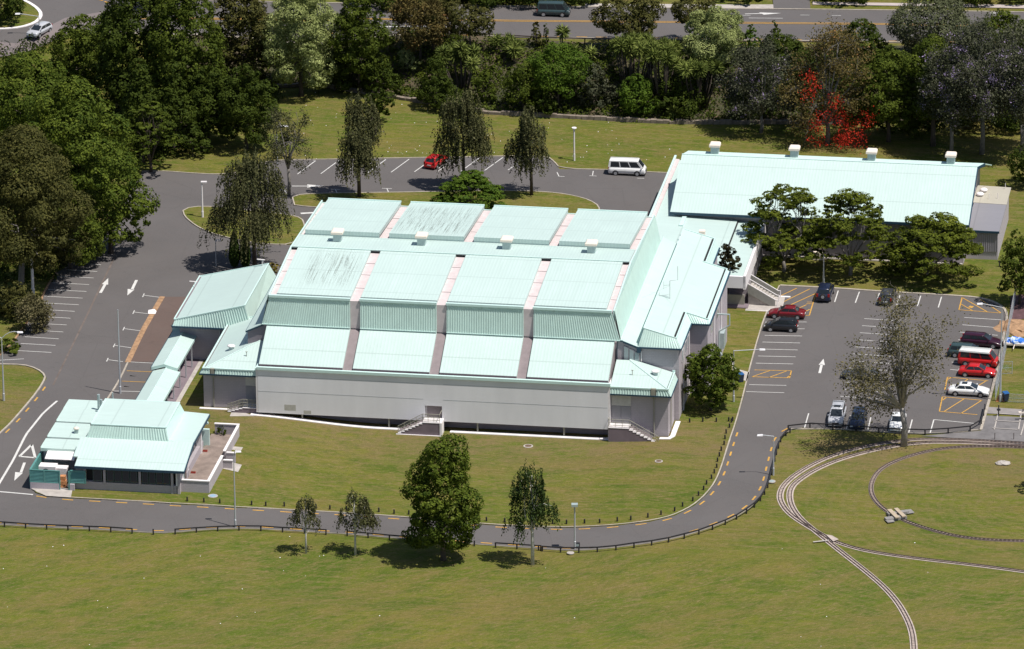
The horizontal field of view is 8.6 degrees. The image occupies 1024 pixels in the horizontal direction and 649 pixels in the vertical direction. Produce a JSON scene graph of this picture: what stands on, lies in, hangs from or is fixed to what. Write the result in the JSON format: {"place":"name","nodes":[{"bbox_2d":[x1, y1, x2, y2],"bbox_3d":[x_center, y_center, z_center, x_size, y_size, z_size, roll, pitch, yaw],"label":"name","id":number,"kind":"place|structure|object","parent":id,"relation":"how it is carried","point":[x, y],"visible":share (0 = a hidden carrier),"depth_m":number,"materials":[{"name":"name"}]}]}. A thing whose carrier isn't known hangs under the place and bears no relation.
{"place":"outdoors","nodes":[
{"label":"outdoors","id":0,"kind":"place"},
{"bbox_2d":[34,286,777,527],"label":"front lawn","id":1,"kind":"structure","parent":0,"point":[290,463],"depth_m":749.91,"materials":[{"name":"green plant"}]},
{"bbox_2d":[29,451,85,490],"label":"yard screen","id":2,"kind":"object","parent":1,"relation":"on","point":[44,479],"visible":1,"depth_m":741.99,"materials":[{"name":"teal metal"}]},
{"bbox_2d":[41,392,209,493],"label":"kiosk building","id":3,"kind":"structure","parent":1,"relation":"on","point":[112,444],"depth_m":744.85,"materials":[{"name":"metal"}]},
{"bbox_2d":[135,328,195,400],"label":"covered walkway","id":4,"kind":"structure","parent":1,"relation":"on","point":[170,358],"depth_m":769.74,"materials":[{"name":"teal metal"}]},
{"bbox_2d":[171,259,275,359],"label":"changing block","id":5,"kind":"structure","parent":1,"relation":"on","point":[213,305],"depth_m":780.11,"materials":[{"name":"metal"}]},
{"bbox_2d":[682,343,740,410],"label":"tree","id":6,"kind":"object","parent":1,"relation":"on","point":[701,362],"visible":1,"depth_m":762.27,"materials":[{"name":"green plant"}]},
{"bbox_2d":[0,157,1005,549],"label":"asphalt road","id":7,"kind":"structure","parent":0,"point":[166,255],"depth_m":782.66,"materials":[{"name":"grey asphalt"}]},
{"bbox_2d":[131,297,185,361],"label":"chipseal bay","id":8,"kind":"object","parent":7,"relation":"on","point":[158,331],"visible":0.81,"depth_m":789.28,"materials":[{"name":"beige gravel"}]},
{"bbox_2d":[184,207,303,244],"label":"traffic island lawn","id":9,"kind":"structure","parent":7,"relation":"on","point":[193,214],"depth_m":823.92,"materials":[{"name":"green plant"}]},
{"bbox_2d":[0,427,801,550],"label":"kerb","id":10,"kind":"structure","parent":7,"relation":"on","point":[393,537],"depth_m":731.22,"materials":[{"name":"grey concrete"}]},
{"bbox_2d":[36,285,779,527],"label":"kerb","id":11,"kind":"structure","parent":7,"relation":"on","point":[491,523],"depth_m":738.37,"materials":[{"name":"concrete"}]},
{"bbox_2d":[293,191,598,212],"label":"traffic island lawn","id":12,"kind":"structure","parent":7,"relation":"on","point":[572,204],"depth_m":832.86,"materials":[{"name":"green plant"}]},
{"bbox_2d":[335,89,385,196],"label":"willow tree","id":13,"kind":"object","parent":12,"relation":"on","point":[361,143],"visible":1,"depth_m":828.99,"materials":[{"name":"green plant"}]},
{"bbox_2d":[426,85,495,189],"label":"willow tree","id":14,"kind":"object","parent":12,"relation":"on","point":[474,140],"visible":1,"depth_m":832.76,"materials":[{"name":"green plant"}]},
{"bbox_2d":[429,169,506,209],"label":"spreading tree","id":15,"kind":"object","parent":12,"relation":"on","point":[473,180],"visible":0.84,"depth_m":825.98,"materials":[{"name":"green plant"}]},
{"bbox_2d":[503,105,551,194],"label":"birch tree","id":16,"kind":"object","parent":12,"relation":"on","point":[525,136],"visible":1,"depth_m":830.89,"materials":[{"name":"green plant"}]},
{"bbox_2d":[0,157,998,494],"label":"white road marking","id":17,"kind":"object","parent":7,"relation":"on","point":[822,363],"visible":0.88,"depth_m":781.02,"materials":[{"name":"paint"}]},
{"bbox_2d":[5,288,1000,548],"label":"yellow road marking","id":18,"kind":"object","parent":7,"relation":"on","point":[729,454],"visible":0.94,"depth_m":762.95,"materials":[{"name":"paint"}]},
{"bbox_2d":[608,157,646,176],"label":"parked van","id":19,"kind":"object","parent":7,"relation":"on","point":[636,167],"visible":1,"depth_m":841.11,"materials":[{"name":"white paint"}]},
{"bbox_2d":[780,284,1007,429],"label":"kerb","id":20,"kind":"structure","parent":7,"relation":"on","point":[995,377],"depth_m":798.33,"materials":[{"name":"concrete"}]},
{"bbox_2d":[948,381,989,397],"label":"parked car","id":21,"kind":"object","parent":7,"relation":"on","point":[968,388],"visible":0.96,"depth_m":768.14,"materials":[{"name":"white paint"}]},
{"bbox_2d":[957,346,999,366],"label":"parked van","id":22,"kind":"object","parent":7,"relation":"on","point":[988,357],"visible":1,"depth_m":776.83,"materials":[{"name":"red paint"}]},
{"bbox_2d":[960,331,1002,348],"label":"parked car","id":23,"kind":"object","parent":7,"relation":"on","point":[976,338],"visible":0.94,"depth_m":783.01,"materials":[{"name":"paint"}]},
{"bbox_2d":[0,0,1023,648],"bbox_3d":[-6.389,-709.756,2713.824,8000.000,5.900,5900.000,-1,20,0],"label":"ground","id":24,"kind":"structure","parent":0,"point":[766,572],"depth_m":723.02,"materials":[{"name":"green plant"}]},
{"bbox_2d":[0,279,40,318],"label":"shrub","id":25,"kind":"object","parent":24,"relation":"on","point":[16,295],"visible":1,"depth_m":792.52,"materials":[{"name":"green plant"}]},
{"bbox_2d":[13,292,55,334],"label":"shrub","id":26,"kind":"object","parent":24,"relation":"on","point":[28,312],"visible":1,"depth_m":788.70,"materials":[{"name":"green plant"}]},
{"bbox_2d":[0,171,70,283],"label":"wood undergrowth","id":27,"kind":"object","parent":24,"relation":"on","point":[3,268],"visible":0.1,"depth_m":807.80,"materials":[{"name":"green plant"}]},
{"bbox_2d":[0,50,80,141],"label":"tree","id":28,"kind":"object","parent":24,"relation":"on","point":[14,107],"visible":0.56,"depth_m":847.01,"materials":[{"name":"green plant"}]},
{"bbox_2d":[0,122,95,292],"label":"gum tree","id":29,"kind":"object","parent":24,"relation":"on","point":[17,246],"visible":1,"depth_m":794.41,"materials":[{"name":"green plant"}]},
{"bbox_2d":[29,199,106,269],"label":"tree","id":30,"kind":"object","parent":24,"relation":"on","point":[95,231],"visible":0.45,"depth_m":806.58,"materials":[{"name":"green plant"}]},
{"bbox_2d":[19,74,135,192],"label":"tree","id":31,"kind":"object","parent":24,"relation":"on","point":[51,124],"visible":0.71,"depth_m":826.87,"materials":[{"name":"green plant"}]},
{"bbox_2d":[47,14,115,88],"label":"tree","id":32,"kind":"object","parent":24,"relation":"on","point":[82,40],"visible":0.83,"depth_m":867.48,"materials":[{"name":"green plant"}]},
{"bbox_2d":[0,33,182,162],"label":"wood undergrowth","id":33,"kind":"object","parent":24,"relation":"on","point":[158,151],"visible":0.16,"depth_m":870.65,"materials":[{"name":"green plant"}]},
{"bbox_2d":[68,138,160,253],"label":"tree","id":34,"kind":"object","parent":24,"relation":"on","point":[119,208],"visible":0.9,"depth_m":810.62,"materials":[{"name":"green plant"}]},
{"bbox_2d":[89,0,182,110],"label":"tree","id":35,"kind":"object","parent":24,"relation":"on","point":[112,26],"visible":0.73,"depth_m":858.11,"materials":[{"name":"green plant"}]},
{"bbox_2d":[112,57,167,162],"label":"pine tree","id":36,"kind":"object","parent":24,"relation":"on","point":[138,68],"visible":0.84,"depth_m":842.85,"materials":[{"name":"green plant"}]},
{"bbox_2d":[117,101,182,171],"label":"spreading tree","id":37,"kind":"object","parent":24,"relation":"on","point":[167,139],"visible":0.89,"depth_m":840.42,"materials":[{"name":"green plant"}]},
{"bbox_2d":[152,59,207,151],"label":"pine tree","id":38,"kind":"object","parent":24,"relation":"on","point":[189,120],"visible":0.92,"depth_m":847.13,"materials":[{"name":"green plant"}]},
{"bbox_2d":[143,0,229,121],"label":"tree","id":39,"kind":"object","parent":24,"relation":"on","point":[185,12],"visible":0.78,"depth_m":853.35,"materials":[{"name":"green plant"}]},
{"bbox_2d":[178,126,213,155],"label":"shrub","id":40,"kind":"object","parent":24,"relation":"on","point":[196,145],"visible":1,"depth_m":847.76,"materials":[{"name":"green plant"}]},
{"bbox_2d":[171,66,236,138],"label":"tree","id":41,"kind":"object","parent":24,"relation":"on","point":[197,92],"visible":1,"depth_m":850.62,"materials":[{"name":"green plant"}]},
{"bbox_2d":[180,422,239,492],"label":"terrace wall","id":42,"kind":"structure","parent":24,"relation":"on","point":[212,462],"depth_m":749.08,"materials":[{"name":"white concrete"}]},
{"bbox_2d":[212,63,278,148],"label":"tree","id":43,"kind":"object","parent":24,"relation":"on","point":[237,121],"visible":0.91,"depth_m":848.49,"materials":[{"name":"green plant"}]},
{"bbox_2d":[212,0,278,85],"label":"tree","id":44,"kind":"object","parent":24,"relation":"on","point":[255,9],"visible":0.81,"depth_m":868.62,"materials":[{"name":"green plant"}]},
{"bbox_2d":[197,145,294,265],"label":"willow tree","id":45,"kind":"object","parent":24,"relation":"on","point":[248,178],"visible":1,"depth_m":805.38,"materials":[{"name":"green plant"}]},
{"bbox_2d":[0,521,541,550],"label":"post rail fence","id":46,"kind":"object","parent":24,"relation":"on","point":[261,526],"visible":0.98,"depth_m":730.97,"materials":[{"name":"brown wood"}]},
{"bbox_2d":[258,104,313,195],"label":"birch tree","id":47,"kind":"object","parent":24,"relation":"on","point":[276,143],"visible":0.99,"depth_m":831.62,"materials":[{"name":"green plant"}]},
{"bbox_2d":[258,0,341,96],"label":"tree","id":48,"kind":"object","parent":24,"relation":"on","point":[310,60],"visible":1,"depth_m":866.74,"materials":[{"name":"green plant"}]},
{"bbox_2d":[286,493,321,553],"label":"birch tree","id":49,"kind":"object","parent":24,"relation":"on","point":[299,508],"visible":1,"depth_m":725.12,"materials":[{"name":"green plant"}]},
{"bbox_2d":[334,489,381,554],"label":"birch tree","id":50,"kind":"object","parent":24,"relation":"on","point":[362,507],"visible":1,"depth_m":724.63,"materials":[{"name":"green plant"}]},
{"bbox_2d":[362,86,396,116],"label":"tree","id":51,"kind":"object","parent":24,"relation":"on","point":[379,104],"visible":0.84,"depth_m":859.25,"materials":[{"name":"green plant"}]},
{"bbox_2d":[199,407,680,439],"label":"concrete apron","id":52,"kind":"object","parent":24,"relation":"on","point":[675,429],"visible":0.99,"depth_m":760.11,"materials":[{"name":"white concrete"}]},
{"bbox_2d":[399,432,484,560],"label":"tree","id":53,"kind":"object","parent":24,"relation":"on","point":[441,519],"visible":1,"depth_m":720.84,"materials":[{"name":"green plant"}]},
{"bbox_2d":[199,197,730,441],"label":"sports hall","id":54,"kind":"structure","parent":24,"relation":"on","point":[418,318],"depth_m":763.25,"materials":[{"name":"metal"}]},
{"bbox_2d":[501,458,561,564],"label":"birch tree","id":55,"kind":"object","parent":24,"relation":"on","point":[533,508],"visible":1,"depth_m":720.54,"materials":[{"name":"green plant"}]},
{"bbox_2d":[277,82,979,124],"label":"stone retaining wall","id":56,"kind":"structure","parent":24,"relation":"on","point":[621,119],"depth_m":861.39,"materials":[{"name":"grey stone"}]},
{"bbox_2d":[542,428,790,552],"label":"post rail fence","id":57,"kind":"object","parent":24,"relation":"on","point":[757,499],"visible":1,"depth_m":729.70,"materials":[{"name":"brown wood"}]},
{"bbox_2d":[670,0,719,37],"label":"tree","id":58,"kind":"object","parent":24,"relation":"on","point":[679,8],"visible":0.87,"depth_m":871.78,"materials":[{"name":"green plant"}]},
{"bbox_2d":[649,155,790,311],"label":"link building","id":59,"kind":"structure","parent":24,"relation":"on","point":[746,286],"depth_m":806.82,"materials":[{"name":"metal"}]},
{"bbox_2d":[711,27,801,133],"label":"jacaranda tree","id":60,"kind":"object","parent":24,"relation":"on","point":[754,69],"visible":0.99,"depth_m":853.38,"materials":[{"name":"grey plant"}]},
{"bbox_2d":[740,183,834,271],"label":"umbrella tree","id":61,"kind":"object","parent":24,"relation":"on","point":[802,195],"visible":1,"depth_m":805.17,"materials":[{"name":"green plant"}]},
{"bbox_2d":[780,48,823,126],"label":"tree","id":62,"kind":"object","parent":24,"relation":"on","point":[807,86],"visible":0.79,"depth_m":856.16,"materials":[{"name":"green plant"}]},
{"bbox_2d":[771,13,882,153],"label":"flame tree","id":63,"kind":"object","parent":24,"relation":"on","point":[809,70],"visible":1,"depth_m":849.20,"materials":[{"name":"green plant"}]},
{"bbox_2d":[670,141,1010,263],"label":"hall","id":64,"kind":"structure","parent":24,"relation":"on","point":[715,183],"depth_m":815.31,"materials":[{"name":"teal metal"}]},
{"bbox_2d":[802,188,899,275],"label":"umbrella tree","id":65,"kind":"object","parent":24,"relation":"on","point":[856,199],"visible":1,"depth_m":803.75,"materials":[{"name":"green plant"}]},
{"bbox_2d":[836,88,883,141],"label":"tree","id":66,"kind":"object","parent":24,"relation":"on","point":[859,112],"visible":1,"depth_m":850.86,"materials":[{"name":"green plant"}]},
{"bbox_2d":[851,44,918,141],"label":"tree","id":67,"kind":"object","parent":24,"relation":"on","point":[891,110],"visible":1,"depth_m":848.98,"materials":[{"name":"green plant"}]},
{"bbox_2d":[777,437,1023,572],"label":"railway track","id":68,"kind":"structure","parent":24,"relation":"on","point":[780,496],"depth_m":739.44,"materials":[{"name":"grey metal"}]},
{"bbox_2d":[833,279,970,446],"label":"gum tree","id":69,"kind":"object","parent":24,"relation":"on","point":[901,384],"visible":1,"depth_m":749.67,"materials":[{"name":"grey plant"}]},
{"bbox_2d":[786,441,1023,648],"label":"railway track","id":70,"kind":"structure","parent":24,"relation":"on","point":[869,574],"depth_m":734.62,"materials":[{"name":"grey metal"}]},
{"bbox_2d":[876,94,945,138],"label":"shrub","id":71,"kind":"object","parent":24,"relation":"on","point":[909,128],"visible":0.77,"depth_m":853.12,"materials":[{"name":"green plant"}]},
{"bbox_2d":[879,211,984,280],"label":"umbrella tree","id":72,"kind":"object","parent":24,"relation":"on","point":[932,239],"visible":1,"depth_m":801.62,"materials":[{"name":"green plant"}]},
{"bbox_2d":[900,33,966,146],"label":"jacaranda tree","id":73,"kind":"object","parent":24,"relation":"on","point":[926,43],"visible":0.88,"depth_m":847.39,"materials":[{"name":"green plant"}]},
{"bbox_2d":[868,445,1023,541],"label":"railway track","id":74,"kind":"structure","parent":24,"relation":"on","point":[871,488],"depth_m":742.84,"materials":[{"name":"grey metal"}]},
{"bbox_2d":[911,46,994,150],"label":"jacaranda tree","id":75,"kind":"object","parent":24,"relation":"on","point":[950,83],"visible":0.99,"depth_m":842.85,"materials":[{"name":"grey plant"}]},
{"bbox_2d":[916,4,1023,154],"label":"jacaranda tree","id":76,"kind":"object","parent":24,"relation":"on","point":[985,46],"visible":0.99,"depth_m":842.08,"materials":[{"name":"grey plant"}]},
{"bbox_2d":[982,39,1023,156],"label":"jacaranda tree","id":77,"kind":"object","parent":24,"relation":"on","point":[1016,108],"visible":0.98,"depth_m":841.25,"materials":[{"name":"green plant"}]},
{"bbox_2d":[997,228,1023,303],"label":"tree","id":78,"kind":"object","parent":24,"relation":"on","point":[1011,252],"visible":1,"depth_m":794.46,"materials":[{"name":"green plant"}]},
{"bbox_2d":[0,0,1023,51],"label":"road","id":79,"kind":"structure","parent":0,"point":[509,19],"depth_m":884.51,"materials":[{"name":"grey asphalt"}]},
{"bbox_2d":[0,1,38,27],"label":"traffic island lawn","id":80,"kind":"structure","parent":79,"relation":"on","point":[22,19],"depth_m":886.07,"materials":[{"name":"green plant"}]},
{"bbox_2d":[0,12,100,56],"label":"road chipseal","id":81,"kind":"object","parent":79,"relation":"on","point":[57,26],"visible":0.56,"depth_m":879.48,"materials":[{"name":"grey asphalt"}]},
{"bbox_2d":[537,0,570,16],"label":"moving van","id":82,"kind":"object","parent":79,"relation":"on","point":[553,7],"visible":1,"depth_m":885.00,"materials":[{"name":"green paint"}]},
{"bbox_2d":[171,16,1008,122],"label":"planted bank","id":83,"kind":"structure","parent":0,"point":[479,40],"depth_m":870.18,"materials":[{"name":"green plant"}]},
{"bbox_2d":[324,0,391,92],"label":"tree","id":84,"kind":"object","parent":83,"relation":"on","point":[354,54],"visible":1,"depth_m":868.05,"materials":[{"name":"green plant"}]},
{"bbox_2d":[357,57,403,95],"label":"shrub","id":85,"kind":"object","parent":83,"relation":"on","point":[387,78],"visible":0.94,"depth_m":869.25,"materials":[{"name":"green plant"}]},
{"bbox_2d":[385,0,455,61],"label":"tree","id":86,"kind":"object","parent":83,"relation":"on","point":[401,11],"visible":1,"depth_m":870.35,"materials":[{"name":"green plant"}]},
{"bbox_2d":[416,54,462,107],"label":"conifer","id":87,"kind":"object","parent":83,"relation":"on","point":[442,90],"visible":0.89,"depth_m":863.65,"materials":[{"name":"green plant"}]},
{"bbox_2d":[435,40,481,91],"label":"cabbage tree","id":88,"kind":"object","parent":83,"relation":"on","point":[461,54],"visible":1,"depth_m":867.50,"materials":[{"name":"green plant"}]},
{"bbox_2d":[248,10,687,123],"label":"bank undergrowth","id":89,"kind":"object","parent":83,"relation":"on","point":[405,90],"visible":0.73,"depth_m":870.71,"materials":[{"name":"green plant"}]},
{"bbox_2d":[449,3,495,44],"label":"tree","id":90,"kind":"object","parent":83,"relation":"on","point":[476,25],"visible":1,"depth_m":870.12,"materials":[{"name":"green plant"}]},
{"bbox_2d":[488,31,526,59],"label":"sword plant","id":91,"kind":"object","parent":83,"relation":"on","point":[513,46],"visible":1,"depth_m":871.98,"materials":[{"name":"green plant"}]},
{"bbox_2d":[501,60,545,110],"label":"tree","id":92,"kind":"object","parent":83,"relation":"on","point":[524,94],"visible":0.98,"depth_m":862.44,"materials":[{"name":"green plant"}]},
{"bbox_2d":[522,41,592,105],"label":"tree","id":93,"kind":"object","parent":83,"relation":"on","point":[564,52],"visible":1,"depth_m":861.68,"materials":[{"name":"green plant"}]},
{"bbox_2d":[575,63,618,108],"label":"shrub","id":94,"kind":"object","parent":83,"relation":"on","point":[591,93],"visible":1,"depth_m":863.14,"materials":[{"name":"green plant"}]},
{"bbox_2d":[588,0,666,35],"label":"tree","id":95,"kind":"object","parent":83,"relation":"on","point":[632,25],"visible":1,"depth_m":869.48,"materials":[{"name":"green plant"}]},
{"bbox_2d":[608,30,659,96],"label":"cabbage tree","id":96,"kind":"object","parent":83,"relation":"on","point":[631,46],"visible":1,"depth_m":863.63,"materials":[{"name":"green plant"}]},
{"bbox_2d":[616,73,659,115],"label":"bush","id":97,"kind":"object","parent":83,"relation":"on","point":[630,106],"visible":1,"depth_m":860.84,"materials":[{"name":"green plant"}]},
{"bbox_2d":[638,36,682,108],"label":"cabbage tree","id":98,"kind":"object","parent":83,"relation":"on","point":[665,50],"visible":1,"depth_m":861.39,"materials":[{"name":"green plant"}]},
{"bbox_2d":[652,73,709,116],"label":"shrub","id":99,"kind":"object","parent":83,"relation":"on","point":[677,98],"visible":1,"depth_m":861.48,"materials":[{"name":"green plant"}]},
{"bbox_2d":[669,53,724,110],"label":"cabbage tree","id":100,"kind":"object","parent":83,"relation":"on","point":[694,67],"visible":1,"depth_m":860.99,"materials":[{"name":"green plant"}]},
{"bbox_2d":[681,5,744,81],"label":"tree","id":101,"kind":"object","parent":83,"relation":"on","point":[714,42],"visible":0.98,"depth_m":863.64,"materials":[{"name":"green plant"}]},
{"bbox_2d":[751,32,804,66],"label":"tree","id":102,"kind":"object","parent":83,"relation":"on","point":[789,43],"visible":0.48,"depth_m":866.88,"materials":[{"name":"green plant"}]},
{"bbox_2d":[661,46,1003,119],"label":"bank undergrowth","id":103,"kind":"object","parent":83,"relation":"on","point":[707,114],"visible":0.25,"depth_m":863.80,"materials":[{"name":"green plant"}]},
{"bbox_2d":[834,18,888,75],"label":"tree","id":104,"kind":"object","parent":83,"relation":"on","point":[871,36],"visible":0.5,"depth_m":864.20,"materials":[{"name":"green plant"}]},
{"bbox_2d":[886,0,979,55],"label":"tree","id":105,"kind":"object","parent":83,"relation":"on","point":[941,27],"visible":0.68,"depth_m":862.73,"materials":[{"name":"green plant"}]},
{"bbox_2d":[976,7,1023,49],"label":"tree","id":106,"kind":"object","parent":83,"relation":"on","point":[1003,14],"visible":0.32,"depth_m":867.02,"materials":[{"name":"green plant"}]},
{"bbox_2d":[926,415,1023,443],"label":"paved terrace","id":107,"kind":"structure","parent":0,"point":[988,431],"depth_m":757.67,"materials":[{"name":"grey concrete"}]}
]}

